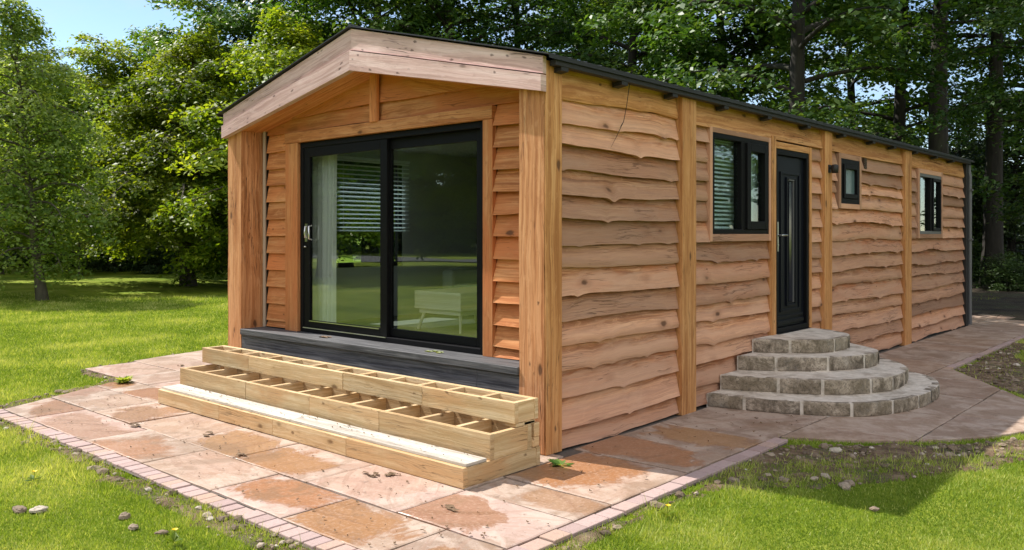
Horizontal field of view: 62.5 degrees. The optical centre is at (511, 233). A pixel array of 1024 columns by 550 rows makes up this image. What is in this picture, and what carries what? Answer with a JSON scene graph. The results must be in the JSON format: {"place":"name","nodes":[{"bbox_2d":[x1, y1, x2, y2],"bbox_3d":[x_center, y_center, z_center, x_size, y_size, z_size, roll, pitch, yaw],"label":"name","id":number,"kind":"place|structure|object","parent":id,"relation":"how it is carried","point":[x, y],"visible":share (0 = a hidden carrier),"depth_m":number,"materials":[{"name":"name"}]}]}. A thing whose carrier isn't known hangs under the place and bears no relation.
{"place":"outdoors","nodes":[
{"label":"outdoors","id":0,"kind":"place"},
{"bbox_2d":[442,268,476,288],"bbox_3d":[0.302,0.680,10.886,2.640,0.800,0.840,0,0,42],"label":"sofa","id":1,"kind":"object","parent":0,"point":[454,278],"visible":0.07,"depth_m":11.40,"materials":[{"name":"green fabric"}]},
{"bbox_2d":[0,236,1023,549],"bbox_3d":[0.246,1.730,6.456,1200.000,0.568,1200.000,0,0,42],"label":"lawn","id":2,"kind":"structure","parent":0,"point":[114,282],"depth_m":5.61,"materials":[{"name":"green plant"}]},
{"bbox_2d":[0,199,30,273],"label":"tree","id":3,"kind":"object","parent":2,"relation":"on","point":[2,272],"visible":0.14,"depth_m":34.92,"materials":[{"name":"green plant"}]},
{"bbox_2d":[12,505,26,513],"bbox_3d":[-3.062,1.713,5.251,0.122,0.044,0.070,0,0,42],"label":"stone","id":4,"kind":"object","parent":2,"relation":"on","point":[18,509],"visible":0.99,"depth_m":5.23,"materials":[{"name":"beige stone"}]},
{"bbox_2d":[0,69,41,274],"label":"broadleaf tree","id":5,"kind":"object","parent":2,"relation":"on","point":[4,259],"visible":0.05,"depth_m":28.70,"materials":[{"name":"green plant"}]},
{"bbox_2d":[25,470,40,480],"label":"dandelion","id":6,"kind":"object","parent":2,"relation":"on","point":[32,476],"visible":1,"depth_m":5.87,"materials":[{"name":"green plant"}]},
{"bbox_2d":[29,505,48,512],"bbox_3d":[-2.941,1.713,5.247,0.103,0.042,0.086,0,0,-3],"label":"stone","id":7,"kind":"object","parent":2,"relation":"on","point":[39,508],"visible":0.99,"depth_m":5.23,"materials":[{"name":"grey stone"}]},
{"bbox_2d":[0,42,80,232],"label":"broadleaf tree","id":8,"kind":"object","parent":2,"relation":"on","point":[52,51],"visible":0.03,"depth_m":36.92,"materials":[{"name":"green plant"}]},
{"bbox_2d":[2,228,87,266],"bbox_3d":[-22.459,0.064,39.654,4.645,3.054,5.040,0,0,-17],"label":"shrub","id":9,"kind":"object","parent":2,"relation":"on","point":[20,257],"visible":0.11,"depth_m":39.20,"materials":[{"name":"green plant"}]},
{"bbox_2d":[0,381,113,408],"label":"soil","id":10,"kind":"structure","parent":2,"relation":"on","point":[22,400],"depth_m":8.78,"materials":[{"name":"brown soil"}]},
{"bbox_2d":[0,0,124,300],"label":"birch tree","id":11,"kind":"object","parent":2,"relation":"on","point":[12,36],"visible":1,"depth_m":22.21,"materials":[{"name":"green plant"}]},
{"bbox_2d":[1,64,136,265],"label":"broadleaf tree","id":12,"kind":"object","parent":2,"relation":"on","point":[64,132],"visible":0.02,"depth_m":39.48,"materials":[{"name":"green plant"}]},
{"bbox_2d":[45,203,115,274],"bbox_3d":[-17.345,0.161,34.106,3.210,3.103,3.042,0,0,-5],"label":"tree","id":13,"kind":"object","parent":2,"relation":"on","point":[82,244],"visible":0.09,"depth_m":33.83,"materials":[{"name":"green plant"}]},
{"bbox_2d":[4,238,177,263],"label":"hedge","id":14,"kind":"object","parent":2,"relation":"on","point":[125,241],"depth_m":48.01,"materials":[{"name":"green plant"}]},
{"bbox_2d":[6,250,209,266],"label":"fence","id":15,"kind":"object","parent":2,"relation":"on","point":[92,257],"visible":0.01,"depth_m":41.18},
{"bbox_2d":[20,31,212,269],"bbox_3d":[-17.095,-3.724,38.658,9.213,10.749,10.035,0,0,24],"label":"broadleaf tree","id":16,"kind":"object","parent":2,"relation":"on","point":[107,68],"visible":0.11,"depth_m":37.00,"materials":[{"name":"green plant"}]},
{"bbox_2d":[73,227,167,272],"bbox_3d":[-17.423,0.142,37.190,4.200,3.054,3.871,0,0,42],"label":"shrub","id":17,"kind":"object","parent":2,"relation":"on","point":[97,264],"visible":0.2,"depth_m":36.20,"materials":[{"name":"green plant"}]},
{"bbox_2d":[118,512,130,519],"bbox_3d":[-2.354,1.712,5.127,0.064,0.049,0.074,0,0,6],"label":"stone","id":18,"kind":"object","parent":2,"relation":"on","point":[124,515],"visible":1,"depth_m":5.11,"materials":[{"name":"beige stone"}]},
{"bbox_2d":[78,354,174,378],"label":"soil","id":19,"kind":"structure","parent":2,"relation":"on","point":[95,375],"depth_m":10.29,"materials":[{"name":"brown soil"}]},
{"bbox_2d":[128,523,138,529],"bbox_3d":[-2.212,1.711,4.936,0.066,0.033,0.053,0,0,32],"label":"stone","id":20,"kind":"object","parent":2,"relation":"on","point":[133,526],"visible":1,"depth_m":4.92,"materials":[{"name":"beige stone"}]},
{"bbox_2d":[19,23,265,285],"bbox_3d":[-11.497,-2.575,28.625,8.470,9.497,9.873,0,0,15],"label":"beech tree","id":21,"kind":"object","parent":2,"relation":"on","point":[143,180],"visible":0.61,"depth_m":27.19,"materials":[{"name":"green plant"}]},
{"bbox_2d":[112,235,177,273],"bbox_3d":[-15.042,0.760,34.871,2.940,1.782,2.709,0,0,-33],"label":"shrub","id":22,"kind":"object","parent":2,"relation":"on","point":[150,268],"visible":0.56,"depth_m":34.60,"materials":[{"name":"green plant"}]},
{"bbox_2d":[0,421,308,549],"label":"soil","id":23,"kind":"structure","parent":2,"relation":"on","point":[165,501],"depth_m":5.34,"materials":[{"name":"brown soil"}]},
{"bbox_2d":[154,530,167,534],"bbox_3d":[-2.012,1.712,4.848,0.077,0.022,0.047,0,0,-30],"label":"stone","id":24,"kind":"object","parent":2,"relation":"on","point":[160,532],"visible":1,"depth_m":4.83,"materials":[{"name":"beige stone"}]},
{"bbox_2d":[165,528,182,542],"bbox_3d":[-1.884,1.671,4.673,0.081,0.079,0.100,0,0,42],"label":"dandelion","id":25,"kind":"object","parent":2,"relation":"on","point":[173,537],"visible":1,"depth_m":4.68,"materials":[{"name":"green plant"}]},
{"bbox_2d":[117,26,247,210],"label":"sycamore tree","id":26,"kind":"object","parent":2,"relation":"on","point":[177,38],"depth_m":42.33,"materials":[{"name":"green plant"}]},
{"bbox_2d":[122,0,365,185],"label":"sycamore tree","id":27,"kind":"object","parent":2,"relation":"on","point":[233,31],"visible":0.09,"depth_m":32.82,"materials":[{"name":"green plant"}]},
{"bbox_2d":[144,5,394,287],"bbox_3d":[-6.607,-2.704,27.409,10.070,9.687,8.639,0,0,-21],"label":"beech tree","id":28,"kind":"object","parent":2,"relation":"on","point":[277,56],"visible":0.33,"depth_m":26.00,"materials":[{"name":"green plant"}]},
{"bbox_2d":[337,229,361,259],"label":"broadleaf tree","id":29,"kind":"object","parent":2,"relation":"on","point":[358,248],"depth_m":44.68,"materials":[{"name":"green plant"}]},
{"bbox_2d":[199,0,534,261],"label":"sycamore tree","id":30,"kind":"object","parent":2,"relation":"on","point":[370,255],"visible":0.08,"depth_m":29.17,"materials":[{"name":"green plant"}]},
{"bbox_2d":[9,412,786,549],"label":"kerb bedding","id":31,"kind":"object","parent":2,"relation":"on","point":[315,549],"visible":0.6,"depth_m":5.67,"materials":[{"name":"brown soil"}]},
{"bbox_2d":[319,0,590,51],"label":"woodland tree","id":32,"kind":"object","parent":2,"relation":"on","point":[500,29],"visible":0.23,"depth_m":27.94,"materials":[{"name":"green plant"}]},
{"bbox_2d":[5,321,1017,549],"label":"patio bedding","id":33,"kind":"object","parent":2,"relation":"on","point":[568,452],"visible":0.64,"depth_m":6.91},
{"bbox_2d":[0,335,1023,549],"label":"kerb","id":34,"kind":"structure","parent":2,"relation":"on","point":[287,530],"depth_m":5.56,"materials":[{"name":"brick"}]},
{"bbox_2d":[0,342,1023,549],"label":"rubble","id":35,"kind":"object","parent":2,"relation":"on","point":[679,494],"visible":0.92,"depth_m":6.52,"materials":[{"name":"stone"}]},
{"bbox_2d":[4,105,1023,254],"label":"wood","id":36,"kind":"object","parent":2,"relation":"on","point":[349,251],"depth_m":65.89,"materials":[{"name":"green plant"}]},
{"bbox_2d":[392,0,644,64],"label":"woodland tree","id":37,"kind":"object","parent":2,"relation":"on","point":[552,16],"visible":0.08,"depth_m":32.22,"materials":[{"name":"green plant"}]},
{"bbox_2d":[503,0,668,77],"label":"sycamore tree","id":38,"kind":"object","parent":2,"relation":"on","point":[585,19],"visible":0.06,"depth_m":35.55,"materials":[{"name":"green plant"}]},
{"bbox_2d":[217,24,973,455],"bbox_3d":[2.649,-0.121,12.600,4.864,3.712,12.530,0,0,42],"label":"timber cabin","id":39,"kind":"object","parent":2,"relation":"on","point":[623,284],"visible":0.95,"depth_m":8.29,"materials":[{"name":"brown wood"}]},
{"bbox_2d":[313,155,336,322],"bbox_3d":[-2.064,0.045,9.176,0.533,2.010,0.107,0,0,42],"label":"curtain","id":40,"kind":"object","parent":39,"relation":"hanging from","point":[324,226],"visible":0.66,"depth_m":9.12,"materials":[{"name":"fabric"}]},
{"bbox_2d":[336,160,401,267],"bbox_3d":[-1.891,-0.250,10.827,0.070,1.340,1.200,0,0,42],"label":"window","id":41,"kind":"structure","parent":39,"relation":"in","point":[398,234],"depth_m":11.21,"materials":[{"name":"black plastic"}]},
{"bbox_2d":[337,155,409,230],"bbox_3d":[-1.786,-0.497,10.734,0.040,0.925,1.260,0,0,42],"label":"venetian blind","id":42,"kind":"object","parent":39,"relation":"hanging from","point":[403,163],"visible":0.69,"depth_m":10.66,"materials":[{"name":"white paint"}]},
{"bbox_2d":[300,121,482,354],"bbox_3d":[-1.227,0.034,8.193,2.730,2.018,0.158,0,0,42],"label":"patio door","id":43,"kind":"structure","parent":39,"relation":"in","point":[388,142],"depth_m":8.16,"materials":[{"name":"black plastic"}]},
{"bbox_2d":[426,350,443,352],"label":"dry leaf","id":44,"kind":"object","parent":39,"relation":"on","point":[436,351],"visible":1,"depth_m":7.46,"materials":[{"name":"plant"}]},
{"bbox_2d":[415,286,476,333],"bbox_3d":[-0.501,0.862,9.726,0.740,0.444,1.000,0,0,42],"label":"coffee table","id":45,"kind":"object","parent":39,"relation":"on","point":[460,302],"visible":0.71,"depth_m":9.31,"materials":[{"name":"white wood"}]},
{"bbox_2d":[611,72,631,146],"bbox_3d":[0.915,-1.065,7.161,0.217,0.671,0.062,0,0,-27],"label":"twig","id":46,"kind":"object","parent":39,"relation":"hanging from","point":[624,115],"visible":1,"depth_m":7.21,"materials":[{"name":"brown plant"}]},
{"bbox_2d":[715,139,733,228],"bbox_3d":[2.153,-0.517,8.815,0.040,0.965,0.740,0,0,42],"label":"venetian blind","id":47,"kind":"object","parent":39,"relation":"hanging from","point":[725,142],"visible":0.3,"depth_m":8.91,"materials":[{"name":"white paint"}]},
{"bbox_2d":[713,132,768,233],"bbox_3d":[2.397,-0.510,8.925,0.118,1.020,1.290,0,0,42],"label":"window","id":48,"kind":"structure","parent":39,"relation":"in","point":[743,147],"depth_m":8.96,"materials":[{"name":"black plastic"}]},
{"bbox_2d":[751,153,756,220],"bbox_3d":[2.583,-0.460,9.291,0.047,1.080,0.463,0,0,42],"label":"curtain","id":49,"kind":"object","parent":39,"relation":"hanging from","point":[753,187],"visible":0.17,"depth_m":9.41,"materials":[{"name":"fabric"}]},
{"bbox_2d":[776,148,810,334],"bbox_3d":[3.256,0.093,9.888,0.145,2.125,0.950,0,0,42],"label":"entrance door","id":50,"kind":"structure","parent":39,"relation":"in","point":[792,167],"depth_m":9.94,"materials":[{"name":"black plastic"}]},
{"bbox_2d":[834,158,859,204],"bbox_3d":[4.478,-0.695,11.270,0.116,0.590,0.680,0,0,42],"label":"window","id":51,"kind":"structure","parent":39,"relation":"in","point":[850,169],"depth_m":11.25,"materials":[{"name":"black plastic"}]},
{"bbox_2d":[914,173,940,233],"bbox_3d":[6.903,-0.490,14.005,0.112,0.980,1.230,0,0,42],"label":"window","id":52,"kind":"structure","parent":39,"relation":"in","point":[932,183],"depth_m":14.05,"materials":[{"name":"grey plastic"}]},
{"bbox_2d":[611,525,621,529],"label":"stone","id":53,"kind":"object","parent":2,"relation":"on","point":[614,527],"visible":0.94,"depth_m":4.91,"materials":[{"name":"beige stone"}]},
{"bbox_2d":[499,0,789,80],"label":"woodland tree","id":54,"kind":"object","parent":2,"relation":"on","point":[632,54],"visible":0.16,"depth_m":26.72,"materials":[{"name":"green plant"}]},
{"bbox_2d":[658,504,676,515],"bbox_3d":[0.942,1.678,5.133,0.107,0.065,0.098,0,0,-43],"label":"dandelion","id":55,"kind":"object","parent":2,"relation":"on","point":[667,511],"visible":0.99,"depth_m":5.14,"materials":[{"name":"green plant"}]},
{"bbox_2d":[564,0,898,122],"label":"sycamore tree","id":56,"kind":"object","parent":2,"relation":"on","point":[679,41],"visible":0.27,"depth_m":23.73,"materials":[{"name":"green plant"}]},
{"bbox_2d":[550,443,1023,549],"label":"soil","id":57,"kind":"structure","parent":2,"relation":"on","point":[902,451],"depth_m":6.22,"materials":[{"name":"brown soil"}]},
{"bbox_2d":[728,477,739,482],"bbox_3d":[1.544,1.712,5.870,0.087,0.044,0.079,0,0,28],"label":"stone","id":58,"kind":"object","parent":57,"relation":"on","point":[732,479],"visible":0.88,"depth_m":5.84,"materials":[{"name":"grey stone"}]},
{"bbox_2d":[779,477,789,482],"bbox_3d":[1.894,1.712,5.871,0.070,0.032,0.068,0,0,23],"label":"stone","id":59,"kind":"object","parent":57,"relation":"on","point":[781,480],"visible":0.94,"depth_m":5.86,"materials":[{"name":"grey stone"}]},
{"bbox_2d":[810,476,818,480],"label":"stone","id":60,"kind":"object","parent":57,"relation":"on","point":[813,478],"visible":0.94,"depth_m":5.90,"materials":[{"name":"grey stone"}]},
{"bbox_2d":[630,0,1003,132],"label":"woodland tree","id":61,"kind":"object","parent":2,"relation":"on","point":[801,29],"visible":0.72,"depth_m":19.37,"materials":[{"name":"green plant"}]},
{"bbox_2d":[838,482,850,490],"bbox_3d":[2.256,1.710,5.729,0.072,0.056,0.117,0,0,-13],"label":"stone","id":62,"kind":"object","parent":2,"relation":"on","point":[846,486],"visible":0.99,"depth_m":5.70,"materials":[{"name":"grey stone"}]},
{"bbox_2d":[726,0,982,182],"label":"woodland tree","id":63,"kind":"object","parent":2,"relation":"on","point":[852,97],"visible":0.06,"depth_m":34.33,"materials":[{"name":"green plant"}]},
{"bbox_2d":[869,506,879,511],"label":"stone","id":64,"kind":"object","parent":2,"relation":"on","point":[874,508],"visible":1,"depth_m":5.25,"materials":[{"name":"beige stone"}]},
{"bbox_2d":[741,0,1023,197],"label":"woodland tree","id":65,"kind":"object","parent":2,"relation":"on","point":[897,116],"visible":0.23,"depth_m":28.76,"materials":[{"name":"green plant"}]},
{"bbox_2d":[748,440,1023,463],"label":"soil","id":66,"kind":"structure","parent":2,"relation":"on","point":[884,447],"depth_m":6.71,"materials":[{"name":"brown soil"}]},
{"bbox_2d":[818,0,1023,153],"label":"pine tree","id":67,"kind":"object","parent":2,"relation":"on","point":[936,142],"visible":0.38,"depth_m":24.44,"materials":[{"name":"green plant"}]},
{"bbox_2d":[879,0,1023,284],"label":"pine tree","id":68,"kind":"object","parent":2,"relation":"on","point":[993,240],"visible":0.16,"depth_m":27.76,"materials":[{"name":"green plant"}]},
{"bbox_2d":[901,0,1023,223],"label":"woodland tree","id":69,"kind":"object","parent":2,"relation":"on","point":[1002,49],"visible":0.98,"depth_m":18.92,"materials":[{"name":"green plant"}]},
{"bbox_2d":[906,0,1023,191],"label":"woodland tree","id":70,"kind":"object","parent":2,"relation":"on","point":[951,82],"visible":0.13,"depth_m":33.91,"materials":[{"name":"green plant"}]},
{"bbox_2d":[921,104,1023,254],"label":"yew tree","id":71,"kind":"object","parent":2,"relation":"on","point":[963,152],"visible":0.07,"depth_m":35.35,"materials":[{"name":"green plant"}]},
{"bbox_2d":[949,93,1023,251],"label":"yew tree","id":72,"kind":"object","parent":2,"relation":"on","point":[1004,225],"visible":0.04,"depth_m":39.45,"materials":[{"name":"green plant"}]},
{"bbox_2d":[954,343,1023,394],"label":"soil","id":73,"kind":"structure","parent":2,"relation":"on","point":[1008,378],"depth_m":10.63,"materials":[{"name":"brown soil"}]},
{"bbox_2d":[972,188,1006,260],"bbox_3d":[17.783,-0.494,35.651,5.806,4.581,6.300,0,0,45],"label":"shrub","id":74,"kind":"object","parent":2,"relation":"on","point":[977,225],"visible":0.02,"depth_m":35.06,"materials":[{"name":"green plant"}]},
{"bbox_2d":[963,89,1023,271],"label":"yew tree","id":75,"kind":"object","parent":2,"relation":"on","point":[1011,232],"visible":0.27,"depth_m":32.93,"materials":[{"name":"green plant"}]},
{"bbox_2d":[972,240,1022,280],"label":"shrub","id":76,"kind":"object","parent":2,"relation":"on","point":[975,256],"visible":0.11,"depth_m":29.50,"materials":[{"name":"green plant"}]},
{"bbox_2d":[972,251,1023,291],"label":"shrub","id":77,"kind":"object","parent":2,"relation":"on","point":[1011,280],"visible":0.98,"depth_m":25.85,"materials":[{"name":"green plant"}]},
{"bbox_2d":[1005,234,1023,261],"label":"shrub","id":78,"kind":"object","parent":2,"relation":"on","point":[1019,245],"visible":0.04,"depth_m":39.39,"materials":[{"name":"green plant"}]},
{"bbox_2d":[0,0,1023,164],"label":"sky","id":79,"kind":"structure","parent":0,"point":[109,18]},
{"bbox_2d":[5,315,1023,549],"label":"patio","id":80,"kind":"structure","parent":0,"point":[567,497],"depth_m":6.54,"materials":[{"name":"stone"}]},
{"bbox_2d":[116,376,132,382],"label":"weed","id":81,"kind":"object","parent":80,"relation":"on","point":[126,379],"visible":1,"depth_m":9.61,"materials":[{"name":"green plant"}]},
{"bbox_2d":[158,345,539,488],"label":"timber steps","id":82,"kind":"structure","parent":80,"relation":"on","point":[493,434],"depth_m":6.76,"materials":[{"name":"brown wood"}]},
{"bbox_2d":[38,364,796,548],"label":"litter","id":83,"kind":"object","parent":80,"relation":"on","point":[451,507],"visible":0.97,"depth_m":5.95,"materials":[{"name":"brown plant"}]},
{"bbox_2d":[547,459,572,466],"bbox_3d":[0.345,1.688,6.216,0.207,0.034,0.172,0,0,27],"label":"weed","id":84,"kind":"object","parent":80,"relation":"on","point":[557,462],"visible":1,"depth_m":6.24,"materials":[{"name":"green plant"}]},
{"bbox_2d":[706,328,939,416],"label":"stone steps","id":85,"kind":"structure","parent":80,"relation":"on","point":[819,372],"depth_m":8.45,"materials":[{"name":"grey stone"}]},
{"bbox_2d":[972,280,1023,320],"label":"woodland floor","id":86,"kind":"structure","parent":0,"point":[1010,304],"depth_m":21.05,"materials":[{"name":"soil"}]}
]}

